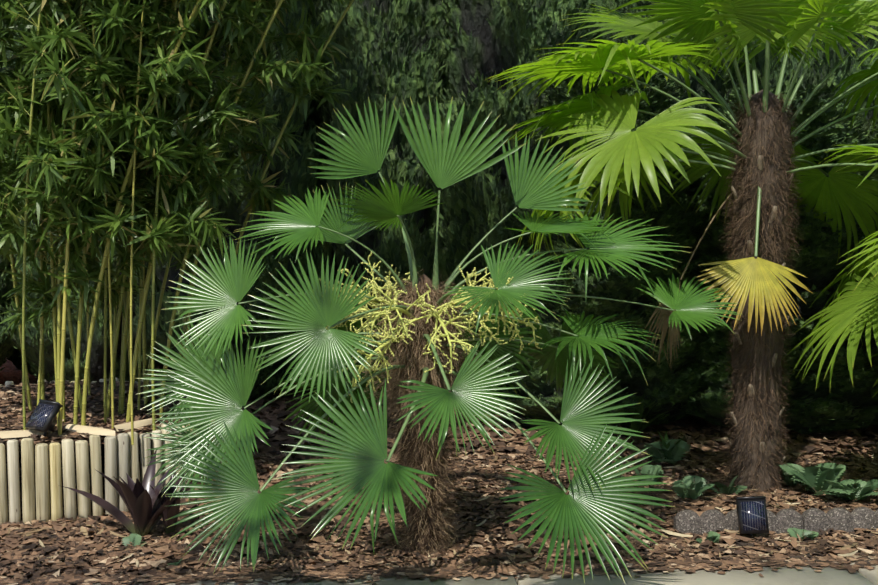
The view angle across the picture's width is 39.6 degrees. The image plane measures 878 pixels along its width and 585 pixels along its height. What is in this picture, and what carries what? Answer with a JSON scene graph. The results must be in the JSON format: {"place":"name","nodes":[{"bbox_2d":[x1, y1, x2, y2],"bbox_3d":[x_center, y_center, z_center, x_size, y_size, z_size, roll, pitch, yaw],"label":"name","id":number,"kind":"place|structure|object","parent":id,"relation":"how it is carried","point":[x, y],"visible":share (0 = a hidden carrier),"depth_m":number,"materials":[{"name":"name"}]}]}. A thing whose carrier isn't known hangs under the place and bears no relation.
{"place":"outdoors","nodes":[
{"label":"outdoors","id":0,"kind":"place"},
{"bbox_2d":[0,359,467,583],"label":"mulch ground","id":1,"kind":"structure","parent":0,"point":[9,372],"depth_m":8.77,"materials":[{"name":"brown wood"}]},
{"bbox_2d":[0,0,25,371],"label":"thuja hedge tree","id":2,"kind":"object","parent":1,"relation":"on","point":[6,344],"visible":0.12,"depth_m":7.53,"materials":[{"name":"green plant"}]},
{"bbox_2d":[6,294,46,380],"bbox_3d":[-2.708,-1.998,8.528,1.586,5.284,1.575,-4,7,-41],"label":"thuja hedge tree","id":3,"kind":"object","parent":1,"relation":"on","point":[14,358],"depth_m":8.32,"materials":[{"name":"green plant"}]},
{"bbox_2d":[0,4,162,382],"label":"background shrubbery","id":4,"kind":"object","parent":1,"relation":"on","point":[32,347],"depth_m":7.49,"materials":[{"name":"green plant"}]},
{"bbox_2d":[158,360,174,373],"bbox_3d":[-1.740,-2.017,8.564,1.566,5.342,1.460,-1,5,-14],"label":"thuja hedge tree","id":5,"kind":"object","parent":1,"relation":"on","point":[161,365],"depth_m":8.58,"materials":[{"name":"green plant"}]},
{"bbox_2d":[134,0,336,401],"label":"background foliage","id":6,"kind":"object","parent":1,"relation":"on","point":[296,168],"visible":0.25,"depth_m":7.25,"materials":[{"name":"green plant"}]},
{"bbox_2d":[304,0,458,397],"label":"background foliage","id":7,"kind":"object","parent":1,"relation":"on","point":[385,43],"visible":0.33,"depth_m":7.27,"materials":[{"name":"green plant"}]},
{"bbox_2d":[360,264,487,555],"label":"palm fibres","id":8,"kind":"object","parent":1,"relation":"on","point":[396,348],"visible":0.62,"depth_m":4.44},
{"bbox_2d":[135,95,741,583],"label":"fan palm","id":9,"kind":"object","parent":1,"relation":"on","point":[223,399],"depth_m":4.19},
{"bbox_2d":[215,172,674,492],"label":"palm leaf stalks","id":10,"kind":"object","parent":9,"relation":"attached to","point":[413,268],"visible":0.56,"depth_m":4.41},
{"bbox_2d":[0,393,877,584],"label":"mulch chips","id":11,"kind":"object","parent":1,"relation":"on","point":[80,558],"visible":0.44,"depth_m":4.73,"materials":[{"name":"brown wood"}]},
{"bbox_2d":[0,378,231,524],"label":"log edging","id":12,"kind":"object","parent":11,"relation":"on","point":[121,456],"visible":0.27,"depth_m":4.93,"materials":[{"name":"brown wood"}]},
{"bbox_2d":[5,389,185,449],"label":"soil","id":13,"kind":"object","parent":12,"relation":"on","point":[102,442],"visible":0.02,"depth_m":5.04,"materials":[{"name":"brown soil"}]},
{"bbox_2d":[25,399,62,436],"bbox_3d":[-1.620,0.557,5.006,0.122,0.223,0.099,4,6,36],"label":"solar light","id":14,"kind":"object","parent":13,"relation":"on","point":[43,416],"visible":0.79,"depth_m":4.99,"materials":[{"name":"plastic"}]},
{"bbox_2d":[0,380,197,446],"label":"planter mulch chips","id":15,"kind":"object","parent":13,"relation":"on","point":[11,409],"visible":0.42,"depth_m":5.59,"materials":[{"name":"brown wood"}]},
{"bbox_2d":[0,418,151,438],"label":"coping","id":16,"kind":"object","parent":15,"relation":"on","point":[72,428],"visible":0.92,"depth_m":5.06,"materials":[{"name":"beige wood"}]},
{"bbox_2d":[0,0,353,444],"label":"bamboo stalks","id":17,"kind":"object","parent":13,"relation":"on","point":[59,329],"visible":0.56,"depth_m":5.19,"materials":[{"name":"green plant"}]},
{"bbox_2d":[0,0,363,339],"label":"bamboo","id":18,"kind":"object","parent":17,"relation":"attached to","point":[93,90],"depth_m":5.03,"materials":[{"name":"green plant"}]},
{"bbox_2d":[62,451,206,535],"bbox_3d":[-1.181,0.803,4.714,0.620,0.324,0.414,-1,5,-9],"label":"strap leaf plant","id":19,"kind":"object","parent":11,"relation":"on","point":[145,502],"visible":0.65,"depth_m":4.70,"materials":[{"name":"purple plant"}]},
{"bbox_2d":[5,450,877,569],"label":"fallen dry leaves","id":20,"kind":"object","parent":11,"relation":"on","point":[82,529],"visible":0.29,"depth_m":4.72,"materials":[{"name":"brown plant"}]},
{"bbox_2d":[121,439,877,569],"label":"plants","id":21,"kind":"object","parent":11,"relation":"on","point":[825,478],"visible":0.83,"depth_m":5.31,"materials":[{"name":"green plant"}]},
{"bbox_2d":[600,394,682,448],"bbox_3d":[0.991,0.652,6.405,0.498,0.330,0.909,0,5,2],"label":"fern","id":22,"kind":"object","parent":11,"relation":"on","point":[634,425],"visible":0.52,"depth_m":6.44,"materials":[{"name":"green plant"}]},
{"bbox_2d":[673,507,877,534],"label":"scalloped edging","id":23,"kind":"object","parent":11,"relation":"on","point":[779,522],"visible":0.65,"depth_m":4.76,"materials":[{"name":"stone"}]},
{"bbox_2d":[422,0,610,398],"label":"background foliage","id":24,"kind":"object","parent":1,"relation":"on","point":[487,39],"visible":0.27,"depth_m":7.11,"materials":[{"name":"green plant"}]},
{"bbox_2d":[482,61,716,427],"bbox_3d":[0.967,-0.266,6.929,1.385,2.145,1.440,3,6,34],"label":"thuja shrub","id":25,"kind":"object","parent":1,"relation":"on","point":[674,385],"visible":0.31,"depth_m":6.55,"materials":[{"name":"green plant"}]},
{"bbox_2d":[586,0,746,191],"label":"thuja hedge tree","id":26,"kind":"object","parent":1,"relation":"on","point":[719,84],"visible":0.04,"depth_m":7.30,"materials":[{"name":"green plant"}]},
{"bbox_2d":[485,0,877,491],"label":"palm","id":27,"kind":"object","parent":1,"relation":"on","point":[696,26],"depth_m":5.33,"materials":[{"name":"plant"}]},
{"bbox_2d":[680,194,731,279],"bbox_3d":[1.244,-0.284,5.486,0.307,0.460,0.038,2,5,18],"label":"leaf stalk","id":28,"kind":"object","parent":27,"relation":"attached to","point":[720,208],"visible":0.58,"depth_m":5.50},
{"bbox_2d":[639,282,681,365],"bbox_3d":[1.047,0.154,5.543,0.210,0.412,0.186,4,6,40],"label":"dead palm leaf","id":29,"kind":"object","parent":28,"relation":"hanging from","point":[674,331],"visible":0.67,"depth_m":5.53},
{"bbox_2d":[578,9,877,175],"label":"palm leaf stalks","id":30,"kind":"object","parent":27,"relation":"attached to","point":[716,95],"visible":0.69,"depth_m":5.38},
{"bbox_2d":[754,186,761,256],"bbox_3d":[1.387,-0.352,5.269,0.036,0.384,0.226,1,5,16],"label":"leaf stalk","id":31,"kind":"object","parent":27,"relation":"attached to","point":[759,190],"visible":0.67,"depth_m":5.24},
{"bbox_2d":[695,257,811,335],"bbox_3d":[1.335,0.016,5.166,0.505,0.331,0.129,0,5,2],"label":"yellow palm frond","id":32,"kind":"object","parent":31,"relation":"attached to","point":[757,276],"visible":0.94,"depth_m":5.15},
{"bbox_2d":[716,93,803,492],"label":"palm fibres","id":33,"kind":"object","parent":27,"relation":"attached to","point":[791,206],"visible":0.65,"depth_m":5.37,"materials":[{"name":"brown plant"}]},
{"bbox_2d":[729,155,794,463],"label":"palm leaf bases","id":34,"kind":"object","parent":33,"relation":"attached to","point":[750,249],"visible":0.33,"depth_m":5.38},
{"bbox_2d":[735,496,768,535],"bbox_3d":[1.202,0.901,4.692,0.112,0.233,0.089,-1,5,-6],"label":"solar light","id":35,"kind":"object","parent":1,"relation":"on","point":[752,515],"visible":0.88,"depth_m":4.67,"materials":[{"name":"plastic"}]},
{"bbox_2d":[679,83,877,434],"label":"thuja shrub","id":36,"kind":"object","parent":1,"relation":"on","point":[842,403],"visible":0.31,"depth_m":6.44,"materials":[{"name":"green plant"}]},
{"bbox_2d":[733,21,877,137],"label":"thuja hedge tree","id":37,"kind":"object","parent":1,"relation":"on","point":[815,75],"depth_m":7.06,"materials":[{"name":"green plant"}]},
{"bbox_2d":[782,144,877,396],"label":"palm","id":38,"kind":"object","parent":1,"relation":"on","point":[855,311],"visible":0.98,"depth_m":5.23,"materials":[{"name":"green plant"}]},
{"bbox_2d":[864,103,877,235],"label":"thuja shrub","id":39,"kind":"object","parent":1,"relation":"on","point":[874,137],"visible":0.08,"depth_m":6.80,"materials":[{"name":"green plant"}]},
{"label":"path bedding","id":40,"kind":"object","parent":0,"visible":0},
{"bbox_2d":[8,560,877,584],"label":"path slabs","id":41,"kind":"structure","parent":40,"relation":"on","point":[806,575],"depth_m":4.16,"materials":[{"name":"concrete"}]}
]}

